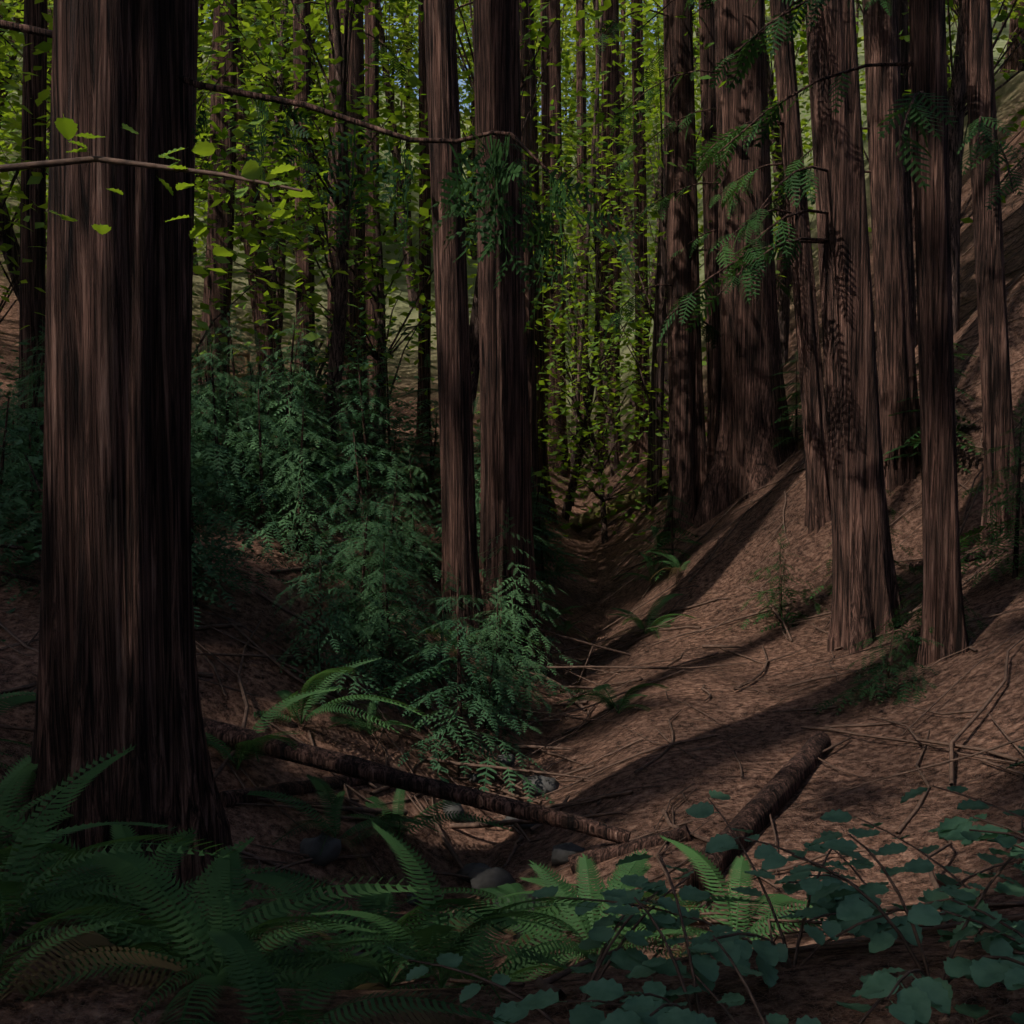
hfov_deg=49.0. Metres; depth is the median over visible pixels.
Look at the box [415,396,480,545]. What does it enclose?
redwood sapling
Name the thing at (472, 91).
oak
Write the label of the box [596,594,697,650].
sword fern
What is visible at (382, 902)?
sword fern
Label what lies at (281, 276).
tanoak
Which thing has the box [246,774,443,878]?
sword fern
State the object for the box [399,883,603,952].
sword fern
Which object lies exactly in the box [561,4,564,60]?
redwood
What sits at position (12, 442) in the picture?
redwood sapling
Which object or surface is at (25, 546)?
shrub
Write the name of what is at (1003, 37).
tanoak
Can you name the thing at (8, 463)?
redwood sapling
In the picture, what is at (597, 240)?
gully oak
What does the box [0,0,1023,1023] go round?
ground
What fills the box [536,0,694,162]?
oak
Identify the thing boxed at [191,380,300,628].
redwood sapling
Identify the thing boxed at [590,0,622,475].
redwood
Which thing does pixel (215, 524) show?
redwood sapling
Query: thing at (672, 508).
redwood sapling
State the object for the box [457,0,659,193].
oak
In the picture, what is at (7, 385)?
shrub
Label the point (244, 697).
dead branches
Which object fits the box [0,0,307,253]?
tanoak
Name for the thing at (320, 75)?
tanoak
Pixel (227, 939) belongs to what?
sword fern
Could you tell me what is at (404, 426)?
shrub
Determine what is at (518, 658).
redwood sapling
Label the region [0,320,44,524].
redwood sapling
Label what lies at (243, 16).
tanoak
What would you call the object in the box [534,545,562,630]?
redwood sapling
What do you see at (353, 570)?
redwood sapling
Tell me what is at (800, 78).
tanoak
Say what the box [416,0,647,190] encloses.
oak
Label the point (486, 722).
redwood sapling
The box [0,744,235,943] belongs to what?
sword fern
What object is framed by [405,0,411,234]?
redwood
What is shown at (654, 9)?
sky
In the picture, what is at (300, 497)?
redwood sapling
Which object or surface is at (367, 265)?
tanoak
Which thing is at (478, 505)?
redwood sapling
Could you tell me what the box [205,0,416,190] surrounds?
tanoak
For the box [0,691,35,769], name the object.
sword fern
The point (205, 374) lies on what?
redwood sapling
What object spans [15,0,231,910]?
redwood
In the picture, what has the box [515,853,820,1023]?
hazel shrub
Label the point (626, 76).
oak
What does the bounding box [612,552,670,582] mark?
sword fern
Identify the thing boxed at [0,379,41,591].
redwood sapling
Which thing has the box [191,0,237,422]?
redwood
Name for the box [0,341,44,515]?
redwood sapling
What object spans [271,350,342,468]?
redwood sapling
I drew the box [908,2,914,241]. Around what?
redwood
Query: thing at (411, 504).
redwood sapling
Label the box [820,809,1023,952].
leafy branch
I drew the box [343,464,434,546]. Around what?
redwood sapling
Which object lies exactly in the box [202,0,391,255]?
tanoak
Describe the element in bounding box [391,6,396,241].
redwood
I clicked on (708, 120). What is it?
redwood
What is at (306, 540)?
redwood sapling
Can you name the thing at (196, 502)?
redwood sapling
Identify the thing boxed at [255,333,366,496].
redwood sapling
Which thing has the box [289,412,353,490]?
redwood sapling
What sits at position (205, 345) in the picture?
redwood sapling
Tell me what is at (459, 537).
redwood
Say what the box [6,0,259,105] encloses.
tanoak
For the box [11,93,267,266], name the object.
tanoak
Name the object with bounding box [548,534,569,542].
sword fern
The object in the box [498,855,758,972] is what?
sword fern
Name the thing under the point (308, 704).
sword fern
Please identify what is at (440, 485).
redwood sapling
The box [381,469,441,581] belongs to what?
redwood sapling
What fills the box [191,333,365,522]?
redwood sapling
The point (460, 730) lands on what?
redwood sapling
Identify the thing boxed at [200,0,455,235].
tanoak
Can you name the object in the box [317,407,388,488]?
redwood sapling
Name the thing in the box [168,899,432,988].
sword fern
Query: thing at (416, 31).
oak
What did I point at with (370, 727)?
sword fern
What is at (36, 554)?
redwood sapling
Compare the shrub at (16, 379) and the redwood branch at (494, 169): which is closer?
the redwood branch at (494, 169)
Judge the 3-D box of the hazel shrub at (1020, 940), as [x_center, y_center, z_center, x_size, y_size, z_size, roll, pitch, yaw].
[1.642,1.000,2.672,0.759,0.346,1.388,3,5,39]
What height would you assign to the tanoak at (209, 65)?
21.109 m
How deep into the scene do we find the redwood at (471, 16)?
32.72 m
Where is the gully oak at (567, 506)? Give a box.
[469,235,706,520]
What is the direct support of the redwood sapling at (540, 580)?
on the ground
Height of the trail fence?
1.632 m
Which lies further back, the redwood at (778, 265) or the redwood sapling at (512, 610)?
the redwood at (778, 265)
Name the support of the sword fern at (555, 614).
on the ground
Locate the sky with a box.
[198,0,697,134]
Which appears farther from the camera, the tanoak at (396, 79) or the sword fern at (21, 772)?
the tanoak at (396, 79)
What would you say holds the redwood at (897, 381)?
on the ground
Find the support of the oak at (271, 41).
on the ground
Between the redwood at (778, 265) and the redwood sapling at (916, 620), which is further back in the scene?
the redwood at (778, 265)
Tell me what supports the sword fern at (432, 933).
on the ground
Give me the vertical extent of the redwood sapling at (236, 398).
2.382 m
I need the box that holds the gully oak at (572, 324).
[466,173,655,461]
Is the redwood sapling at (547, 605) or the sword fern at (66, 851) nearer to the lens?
the sword fern at (66, 851)
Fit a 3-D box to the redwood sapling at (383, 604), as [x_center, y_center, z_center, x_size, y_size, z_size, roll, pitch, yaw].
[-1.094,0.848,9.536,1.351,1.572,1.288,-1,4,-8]
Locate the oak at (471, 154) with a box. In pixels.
[363,0,698,247]
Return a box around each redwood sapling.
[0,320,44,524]
[0,335,44,495]
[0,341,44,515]
[0,349,43,483]
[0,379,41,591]
[0,383,42,487]
[0,399,42,506]
[0,413,42,554]
[0,415,42,536]
[0,442,218,603]
[1,340,44,475]
[191,304,297,527]
[191,305,320,522]
[191,306,356,516]
[191,315,291,497]
[191,329,272,478]
[191,329,294,528]
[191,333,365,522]
[191,338,218,452]
[191,356,235,517]
[191,357,237,481]
[191,361,215,488]
[191,367,268,596]
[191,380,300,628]
[191,385,292,501]
[192,350,254,443]
[192,370,339,553]
[197,353,346,508]
[200,330,332,484]
[213,347,317,504]
[220,360,312,479]
[233,387,359,561]
[245,427,360,578]
[246,359,320,428]
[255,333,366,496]
[256,389,346,493]
[256,431,320,500]
[261,522,415,705]
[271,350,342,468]
[274,385,335,483]
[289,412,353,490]
[293,417,480,665]
[297,341,441,547]
[306,355,384,473]
[306,403,363,475]
[308,512,407,634]
[314,490,422,677]
[315,524,464,714]
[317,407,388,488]
[322,543,456,731]
[334,347,439,490]
[334,389,415,485]
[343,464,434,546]
[344,493,419,596]
[349,453,462,585]
[355,417,425,497]
[359,442,485,578]
[366,562,553,803]
[376,354,478,488]
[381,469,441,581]
[398,574,503,693]
[401,402,476,497]
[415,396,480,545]
[423,522,483,581]
[424,466,542,593]
[425,423,559,615]
[431,441,480,526]
[438,638,543,752]
[451,582,549,726]
[453,593,574,720]
[462,585,559,719]
[473,433,565,551]
[473,434,550,550]
[473,437,542,589]
[474,430,480,520]
[474,462,545,581]
[474,508,580,696]
[532,497,588,593]
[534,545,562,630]
[635,483,701,580]
[728,526,826,634]
[769,350,825,452]
[778,490,922,600]
[801,598,943,715]
[865,566,987,666]
[883,343,983,472]
[958,398,1023,587]
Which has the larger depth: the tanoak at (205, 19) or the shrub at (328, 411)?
the tanoak at (205, 19)
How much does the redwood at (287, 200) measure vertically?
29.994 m
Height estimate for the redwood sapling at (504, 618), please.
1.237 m
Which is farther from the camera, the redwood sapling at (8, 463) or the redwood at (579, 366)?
the redwood at (579, 366)
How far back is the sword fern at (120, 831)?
4.77 m
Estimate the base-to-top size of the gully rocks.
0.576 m
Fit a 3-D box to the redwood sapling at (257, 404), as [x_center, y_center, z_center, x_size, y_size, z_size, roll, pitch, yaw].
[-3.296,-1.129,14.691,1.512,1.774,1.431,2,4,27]
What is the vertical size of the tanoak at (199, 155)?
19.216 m
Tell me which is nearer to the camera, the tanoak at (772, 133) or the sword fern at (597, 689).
the sword fern at (597, 689)
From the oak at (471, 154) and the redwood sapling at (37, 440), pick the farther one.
the oak at (471, 154)
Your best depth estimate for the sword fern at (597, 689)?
9.94 m
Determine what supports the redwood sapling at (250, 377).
on the ground
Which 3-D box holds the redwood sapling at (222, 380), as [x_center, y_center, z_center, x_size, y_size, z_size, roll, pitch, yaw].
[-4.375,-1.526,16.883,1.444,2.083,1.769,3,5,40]
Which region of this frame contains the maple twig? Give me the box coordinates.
[0,115,313,256]
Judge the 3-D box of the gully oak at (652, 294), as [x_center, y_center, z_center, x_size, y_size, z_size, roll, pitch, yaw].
[4.180,-8.115,32.216,9.033,10.691,7.285,2,5,28]
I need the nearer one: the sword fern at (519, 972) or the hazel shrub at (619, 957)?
the hazel shrub at (619, 957)
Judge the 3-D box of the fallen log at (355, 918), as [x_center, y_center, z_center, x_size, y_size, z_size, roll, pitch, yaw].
[-0.539,2.222,6.068,0.823,0.216,0.101,-2,5,-28]
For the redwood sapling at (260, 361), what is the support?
on the ground
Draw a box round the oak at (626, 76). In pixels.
[535,0,700,238]
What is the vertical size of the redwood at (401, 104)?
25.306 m
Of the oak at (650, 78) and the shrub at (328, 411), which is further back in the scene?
the oak at (650, 78)
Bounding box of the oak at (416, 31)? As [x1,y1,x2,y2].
[384,1,472,50]
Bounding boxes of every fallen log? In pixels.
[203,717,630,843]
[219,775,373,807]
[337,912,479,935]
[568,825,691,873]
[569,475,668,531]
[678,730,830,890]
[909,551,992,570]
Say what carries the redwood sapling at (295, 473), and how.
on the ground
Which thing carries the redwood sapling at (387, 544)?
on the ground
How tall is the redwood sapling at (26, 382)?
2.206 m
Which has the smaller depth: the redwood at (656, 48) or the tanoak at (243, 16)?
the tanoak at (243, 16)
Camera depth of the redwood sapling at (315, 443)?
14.12 m
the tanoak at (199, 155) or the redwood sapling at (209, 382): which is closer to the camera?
the redwood sapling at (209, 382)
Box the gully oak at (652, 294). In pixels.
[565,36,805,408]
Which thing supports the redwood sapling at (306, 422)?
on the ground
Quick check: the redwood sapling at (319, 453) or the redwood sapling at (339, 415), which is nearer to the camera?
the redwood sapling at (319, 453)
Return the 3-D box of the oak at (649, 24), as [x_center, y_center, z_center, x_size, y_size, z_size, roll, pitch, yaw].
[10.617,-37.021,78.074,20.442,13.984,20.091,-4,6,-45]
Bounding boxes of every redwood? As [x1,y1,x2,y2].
[0,53,22,89]
[15,0,47,477]
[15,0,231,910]
[46,3,52,159]
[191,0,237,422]
[195,19,293,404]
[235,0,242,240]
[240,0,417,454]
[249,35,292,209]
[293,0,319,423]
[365,0,379,430]
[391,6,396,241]
[399,7,404,147]
[404,0,413,183]
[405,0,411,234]
[414,0,432,451]
[423,0,490,660]
[455,0,662,455]
[469,0,473,51]
[473,0,554,677]
[519,0,549,550]
[528,0,557,524]
[540,0,625,477]
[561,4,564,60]
[565,11,566,201]
[569,0,603,505]
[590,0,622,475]
[594,0,599,434]
[597,0,793,540]
[603,2,703,465]
[607,0,794,527]
[620,0,625,294]
[630,0,830,534]
[631,0,649,467]
[654,5,659,108]
[659,0,907,654]
[695,0,968,665]
[698,0,720,470]
[709,0,920,492]
[776,0,793,308]
[799,0,861,72]
[855,3,858,49]
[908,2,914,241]
[909,0,1023,544]
[999,0,1023,73]
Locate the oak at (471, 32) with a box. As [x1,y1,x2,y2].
[364,0,630,126]
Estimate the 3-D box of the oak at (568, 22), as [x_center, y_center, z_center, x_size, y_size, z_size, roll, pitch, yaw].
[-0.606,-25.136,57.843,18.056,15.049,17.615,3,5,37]
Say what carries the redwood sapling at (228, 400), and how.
on the ground
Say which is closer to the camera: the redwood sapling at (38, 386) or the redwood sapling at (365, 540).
the redwood sapling at (365, 540)
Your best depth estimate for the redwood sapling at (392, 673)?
9.37 m
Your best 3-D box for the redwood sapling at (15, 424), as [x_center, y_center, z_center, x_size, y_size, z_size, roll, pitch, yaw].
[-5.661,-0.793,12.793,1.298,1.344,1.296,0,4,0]
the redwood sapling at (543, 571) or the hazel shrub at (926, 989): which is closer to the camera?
the hazel shrub at (926, 989)
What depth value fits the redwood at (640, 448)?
25.62 m
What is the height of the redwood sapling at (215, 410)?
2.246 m
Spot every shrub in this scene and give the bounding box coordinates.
[0,328,28,435]
[0,346,197,435]
[0,407,274,641]
[199,335,435,484]
[218,318,418,444]
[232,279,432,466]
[312,374,479,474]
[387,870,696,1023]
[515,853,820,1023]
[531,790,1006,1002]
[620,924,1023,1023]
[705,830,1023,945]
[761,827,1023,1023]
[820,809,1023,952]
[900,746,1023,818]
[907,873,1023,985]
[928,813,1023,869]
[1015,864,1023,947]
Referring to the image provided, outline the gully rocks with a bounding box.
[200,716,584,987]
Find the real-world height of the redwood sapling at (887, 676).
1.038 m
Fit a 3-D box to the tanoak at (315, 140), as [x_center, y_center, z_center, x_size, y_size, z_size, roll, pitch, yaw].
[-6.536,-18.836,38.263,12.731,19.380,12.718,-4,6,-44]
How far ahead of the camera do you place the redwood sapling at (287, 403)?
11.68 m
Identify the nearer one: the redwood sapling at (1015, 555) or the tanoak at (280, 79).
the redwood sapling at (1015, 555)
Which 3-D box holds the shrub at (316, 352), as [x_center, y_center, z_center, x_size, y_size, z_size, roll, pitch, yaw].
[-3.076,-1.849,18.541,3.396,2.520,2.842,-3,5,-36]
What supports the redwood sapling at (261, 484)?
on the ground
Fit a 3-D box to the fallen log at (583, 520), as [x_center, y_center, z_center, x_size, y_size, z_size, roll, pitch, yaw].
[2.287,-0.191,22.376,0.326,1.400,2.985,-4,5,-43]
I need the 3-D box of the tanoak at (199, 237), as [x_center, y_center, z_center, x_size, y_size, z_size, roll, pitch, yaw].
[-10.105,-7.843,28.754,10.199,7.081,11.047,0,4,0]
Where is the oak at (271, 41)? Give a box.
[205,0,328,136]
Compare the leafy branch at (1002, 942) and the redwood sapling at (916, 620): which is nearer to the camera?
the leafy branch at (1002, 942)
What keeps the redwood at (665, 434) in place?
on the ground
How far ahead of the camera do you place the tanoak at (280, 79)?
27.77 m
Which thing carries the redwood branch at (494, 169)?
attached to the redwood at (117, 666)
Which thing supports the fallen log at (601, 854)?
on the ground
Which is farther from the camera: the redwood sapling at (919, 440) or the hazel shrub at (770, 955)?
the redwood sapling at (919, 440)
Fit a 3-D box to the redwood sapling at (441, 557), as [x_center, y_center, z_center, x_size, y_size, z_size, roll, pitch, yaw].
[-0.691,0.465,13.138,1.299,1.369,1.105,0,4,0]
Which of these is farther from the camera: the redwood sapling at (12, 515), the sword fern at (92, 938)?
the redwood sapling at (12, 515)
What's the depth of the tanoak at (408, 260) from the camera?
36.47 m
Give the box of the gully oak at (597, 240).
[466,84,777,476]
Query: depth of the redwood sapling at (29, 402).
13.12 m
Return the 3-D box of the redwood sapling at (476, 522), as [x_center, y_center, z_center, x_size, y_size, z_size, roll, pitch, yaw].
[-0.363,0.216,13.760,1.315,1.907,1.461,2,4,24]
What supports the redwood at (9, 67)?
on the ground
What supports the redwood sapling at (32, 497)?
on the ground
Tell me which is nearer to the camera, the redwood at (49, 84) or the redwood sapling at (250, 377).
the redwood sapling at (250, 377)
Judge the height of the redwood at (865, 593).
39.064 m
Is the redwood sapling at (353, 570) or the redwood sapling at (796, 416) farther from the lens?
the redwood sapling at (796, 416)
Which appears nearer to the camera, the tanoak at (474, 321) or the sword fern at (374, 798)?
the sword fern at (374, 798)
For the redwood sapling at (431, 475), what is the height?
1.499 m
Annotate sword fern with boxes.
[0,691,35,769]
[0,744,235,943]
[0,753,145,899]
[0,812,328,987]
[0,821,177,947]
[0,903,208,1000]
[5,836,436,989]
[23,846,382,1023]
[129,906,462,989]
[165,928,511,1023]
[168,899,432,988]
[205,686,341,769]
[212,867,568,995]
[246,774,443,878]
[254,656,429,733]
[296,822,599,1006]
[326,697,419,734]
[338,876,624,988]
[343,788,513,846]
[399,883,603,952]
[415,616,545,660]
[469,848,766,984]
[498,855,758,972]
[538,590,568,616]
[541,606,579,622]
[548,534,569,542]
[548,683,669,713]
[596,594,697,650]
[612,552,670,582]
[614,526,676,562]
[645,835,849,958]
[646,550,689,585]
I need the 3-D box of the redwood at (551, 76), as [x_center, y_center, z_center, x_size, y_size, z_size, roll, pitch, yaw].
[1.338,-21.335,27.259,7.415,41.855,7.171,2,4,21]
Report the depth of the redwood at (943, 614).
8.94 m
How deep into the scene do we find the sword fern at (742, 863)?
4.67 m
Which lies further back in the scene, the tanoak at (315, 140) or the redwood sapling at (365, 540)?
the tanoak at (315, 140)
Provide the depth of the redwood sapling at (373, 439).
16.08 m
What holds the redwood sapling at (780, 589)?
on the ground
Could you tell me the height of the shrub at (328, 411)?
2.874 m
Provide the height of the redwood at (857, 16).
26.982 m
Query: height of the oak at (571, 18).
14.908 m
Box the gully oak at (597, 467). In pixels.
[431,332,706,554]
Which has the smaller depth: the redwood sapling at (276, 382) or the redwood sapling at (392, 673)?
the redwood sapling at (392, 673)
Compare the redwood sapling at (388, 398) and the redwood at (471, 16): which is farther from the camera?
the redwood at (471, 16)
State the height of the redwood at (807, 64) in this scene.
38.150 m
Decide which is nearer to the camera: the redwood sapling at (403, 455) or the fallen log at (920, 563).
the fallen log at (920, 563)
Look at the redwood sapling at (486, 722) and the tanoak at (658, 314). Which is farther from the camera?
the tanoak at (658, 314)
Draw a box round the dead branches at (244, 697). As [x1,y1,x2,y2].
[0,483,630,989]
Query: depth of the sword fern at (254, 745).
6.94 m
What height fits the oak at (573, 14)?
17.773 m
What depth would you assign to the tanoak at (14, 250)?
15.60 m
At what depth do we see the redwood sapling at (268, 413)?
12.79 m
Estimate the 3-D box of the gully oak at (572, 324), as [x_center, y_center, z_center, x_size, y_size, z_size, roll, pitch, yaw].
[1.744,-5.002,29.393,6.721,8.088,7.718,1,4,14]
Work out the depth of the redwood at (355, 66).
19.85 m
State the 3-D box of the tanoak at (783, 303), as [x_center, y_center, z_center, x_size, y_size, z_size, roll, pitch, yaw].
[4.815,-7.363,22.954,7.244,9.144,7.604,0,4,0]
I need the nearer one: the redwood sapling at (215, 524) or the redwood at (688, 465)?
the redwood sapling at (215, 524)
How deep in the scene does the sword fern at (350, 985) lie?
4.53 m
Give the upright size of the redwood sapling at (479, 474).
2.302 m
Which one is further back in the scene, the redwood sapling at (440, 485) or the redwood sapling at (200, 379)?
the redwood sapling at (200, 379)
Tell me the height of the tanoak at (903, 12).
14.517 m
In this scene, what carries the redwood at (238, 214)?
on the ground
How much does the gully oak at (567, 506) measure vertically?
6.583 m
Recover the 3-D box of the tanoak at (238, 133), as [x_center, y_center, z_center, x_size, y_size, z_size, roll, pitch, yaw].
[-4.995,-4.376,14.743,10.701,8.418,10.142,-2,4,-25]
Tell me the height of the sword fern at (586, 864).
0.274 m
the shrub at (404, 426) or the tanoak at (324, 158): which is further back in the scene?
the tanoak at (324, 158)
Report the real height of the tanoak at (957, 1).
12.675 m
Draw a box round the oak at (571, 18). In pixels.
[395,1,643,88]
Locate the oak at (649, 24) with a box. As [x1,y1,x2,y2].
[560,0,698,72]
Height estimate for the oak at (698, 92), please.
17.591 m
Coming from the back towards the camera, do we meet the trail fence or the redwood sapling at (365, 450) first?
the trail fence
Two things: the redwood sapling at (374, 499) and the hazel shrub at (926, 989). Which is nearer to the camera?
the hazel shrub at (926, 989)
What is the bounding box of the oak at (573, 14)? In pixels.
[399,0,625,117]
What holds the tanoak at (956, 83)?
on the ground
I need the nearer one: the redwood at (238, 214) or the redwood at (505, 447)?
the redwood at (505, 447)
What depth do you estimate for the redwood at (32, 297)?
13.94 m
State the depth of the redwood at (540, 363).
22.37 m
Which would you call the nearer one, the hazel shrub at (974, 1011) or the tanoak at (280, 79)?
the hazel shrub at (974, 1011)
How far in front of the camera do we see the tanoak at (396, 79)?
44.22 m
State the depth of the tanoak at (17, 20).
38.34 m
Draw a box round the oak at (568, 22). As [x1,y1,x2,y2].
[394,0,662,135]
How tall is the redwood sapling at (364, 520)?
2.314 m
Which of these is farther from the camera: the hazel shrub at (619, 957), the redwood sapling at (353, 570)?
the redwood sapling at (353, 570)
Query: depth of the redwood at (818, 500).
13.76 m
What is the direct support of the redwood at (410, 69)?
on the ground
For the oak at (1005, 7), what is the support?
on the ground
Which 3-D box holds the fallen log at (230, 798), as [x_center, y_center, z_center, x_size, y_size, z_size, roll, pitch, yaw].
[-1.326,1.749,7.140,0.104,0.333,1.421,2,5,30]
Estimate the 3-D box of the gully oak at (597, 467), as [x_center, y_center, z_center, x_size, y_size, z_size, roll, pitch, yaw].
[1.567,-0.915,20.882,6.740,4.679,8.134,0,4,0]
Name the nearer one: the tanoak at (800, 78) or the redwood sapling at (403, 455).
the redwood sapling at (403, 455)
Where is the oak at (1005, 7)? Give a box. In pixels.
[945,1,1008,27]
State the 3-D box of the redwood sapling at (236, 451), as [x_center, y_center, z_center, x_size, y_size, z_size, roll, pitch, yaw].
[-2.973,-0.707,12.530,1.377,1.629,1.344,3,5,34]
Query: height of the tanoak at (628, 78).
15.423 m
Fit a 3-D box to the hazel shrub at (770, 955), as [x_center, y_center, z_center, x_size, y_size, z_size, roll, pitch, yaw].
[0.693,1.157,3.170,1.221,0.336,1.361,-3,5,-37]
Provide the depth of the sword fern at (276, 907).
3.82 m
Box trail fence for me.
[191,350,249,396]
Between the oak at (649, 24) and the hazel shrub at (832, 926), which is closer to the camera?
the hazel shrub at (832, 926)
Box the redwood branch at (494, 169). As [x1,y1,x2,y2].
[0,19,640,332]
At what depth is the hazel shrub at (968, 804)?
3.70 m
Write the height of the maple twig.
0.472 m
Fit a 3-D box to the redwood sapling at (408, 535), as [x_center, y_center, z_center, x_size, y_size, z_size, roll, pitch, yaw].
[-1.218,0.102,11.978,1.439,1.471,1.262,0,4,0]
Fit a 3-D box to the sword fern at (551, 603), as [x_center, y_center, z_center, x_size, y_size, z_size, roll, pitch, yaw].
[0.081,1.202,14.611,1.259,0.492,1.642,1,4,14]
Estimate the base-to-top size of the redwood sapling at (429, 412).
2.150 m
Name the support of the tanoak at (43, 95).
on the ground
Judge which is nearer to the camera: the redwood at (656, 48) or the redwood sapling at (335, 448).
the redwood sapling at (335, 448)
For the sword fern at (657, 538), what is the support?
on the ground
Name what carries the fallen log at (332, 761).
on the ground
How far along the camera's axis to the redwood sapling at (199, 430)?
12.76 m
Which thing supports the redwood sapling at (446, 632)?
on the ground
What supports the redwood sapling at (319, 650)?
on the ground
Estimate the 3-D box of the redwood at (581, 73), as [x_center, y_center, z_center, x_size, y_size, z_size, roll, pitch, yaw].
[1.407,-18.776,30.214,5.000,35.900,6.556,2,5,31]
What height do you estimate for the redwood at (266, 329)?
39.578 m
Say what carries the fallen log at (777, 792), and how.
on the ground
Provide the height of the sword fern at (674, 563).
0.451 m
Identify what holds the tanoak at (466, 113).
on the ground
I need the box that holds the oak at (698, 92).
[564,0,803,207]
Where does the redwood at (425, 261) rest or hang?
on the ground
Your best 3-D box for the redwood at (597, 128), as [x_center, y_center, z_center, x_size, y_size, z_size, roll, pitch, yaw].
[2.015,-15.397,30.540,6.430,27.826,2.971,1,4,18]
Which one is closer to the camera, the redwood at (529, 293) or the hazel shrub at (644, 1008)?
the hazel shrub at (644, 1008)
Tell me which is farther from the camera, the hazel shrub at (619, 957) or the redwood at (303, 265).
the redwood at (303, 265)
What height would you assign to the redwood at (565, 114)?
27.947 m
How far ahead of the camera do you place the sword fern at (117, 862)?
3.14 m
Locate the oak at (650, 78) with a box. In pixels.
[538,10,700,203]
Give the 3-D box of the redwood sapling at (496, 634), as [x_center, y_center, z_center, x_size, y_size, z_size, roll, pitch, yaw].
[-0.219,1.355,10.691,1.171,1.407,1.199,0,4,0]
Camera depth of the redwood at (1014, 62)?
34.30 m
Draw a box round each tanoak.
[0,0,212,128]
[0,0,256,322]
[0,0,272,300]
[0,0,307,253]
[0,0,385,275]
[0,0,464,442]
[0,1,381,197]
[0,8,364,263]
[0,21,51,211]
[0,43,325,317]
[2,0,23,113]
[4,0,415,155]
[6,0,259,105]
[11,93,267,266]
[17,43,675,470]
[195,1,417,342]
[195,4,316,194]
[197,0,418,310]
[197,0,523,480]
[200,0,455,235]
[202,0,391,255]
[203,0,277,145]
[204,3,462,219]
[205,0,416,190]
[247,0,472,165]
[251,0,474,286]
[253,0,713,415]
[263,0,474,308]
[266,0,467,248]
[466,0,700,290]
[519,0,866,511]
[574,0,871,366]
[616,0,1022,346]
[621,0,864,170]
[624,0,865,284]
[637,0,1023,335]
[799,0,1023,100]
[946,0,996,112]
[949,0,1023,65]
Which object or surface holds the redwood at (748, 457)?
on the ground
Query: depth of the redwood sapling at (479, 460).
15.12 m
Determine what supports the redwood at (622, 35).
on the ground
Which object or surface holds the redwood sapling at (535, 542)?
on the ground
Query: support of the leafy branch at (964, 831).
on the ground
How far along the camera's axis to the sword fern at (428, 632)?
11.27 m
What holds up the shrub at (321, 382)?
on the ground
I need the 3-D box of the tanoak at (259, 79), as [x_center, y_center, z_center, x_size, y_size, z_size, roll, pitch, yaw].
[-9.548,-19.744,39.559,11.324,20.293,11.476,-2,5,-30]
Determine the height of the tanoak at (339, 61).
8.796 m
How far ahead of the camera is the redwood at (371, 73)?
21.15 m
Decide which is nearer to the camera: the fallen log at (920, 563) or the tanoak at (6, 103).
the fallen log at (920, 563)
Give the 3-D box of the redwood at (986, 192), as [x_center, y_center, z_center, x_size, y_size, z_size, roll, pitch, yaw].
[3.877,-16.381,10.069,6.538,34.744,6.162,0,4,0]
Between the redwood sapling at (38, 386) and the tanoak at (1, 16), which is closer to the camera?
the redwood sapling at (38, 386)
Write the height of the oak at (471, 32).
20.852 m
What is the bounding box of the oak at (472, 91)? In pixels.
[324,0,661,259]
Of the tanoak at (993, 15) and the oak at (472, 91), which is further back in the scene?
the oak at (472, 91)
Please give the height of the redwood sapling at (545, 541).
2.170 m
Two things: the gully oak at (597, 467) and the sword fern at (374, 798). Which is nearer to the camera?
the sword fern at (374, 798)
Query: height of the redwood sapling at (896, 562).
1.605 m

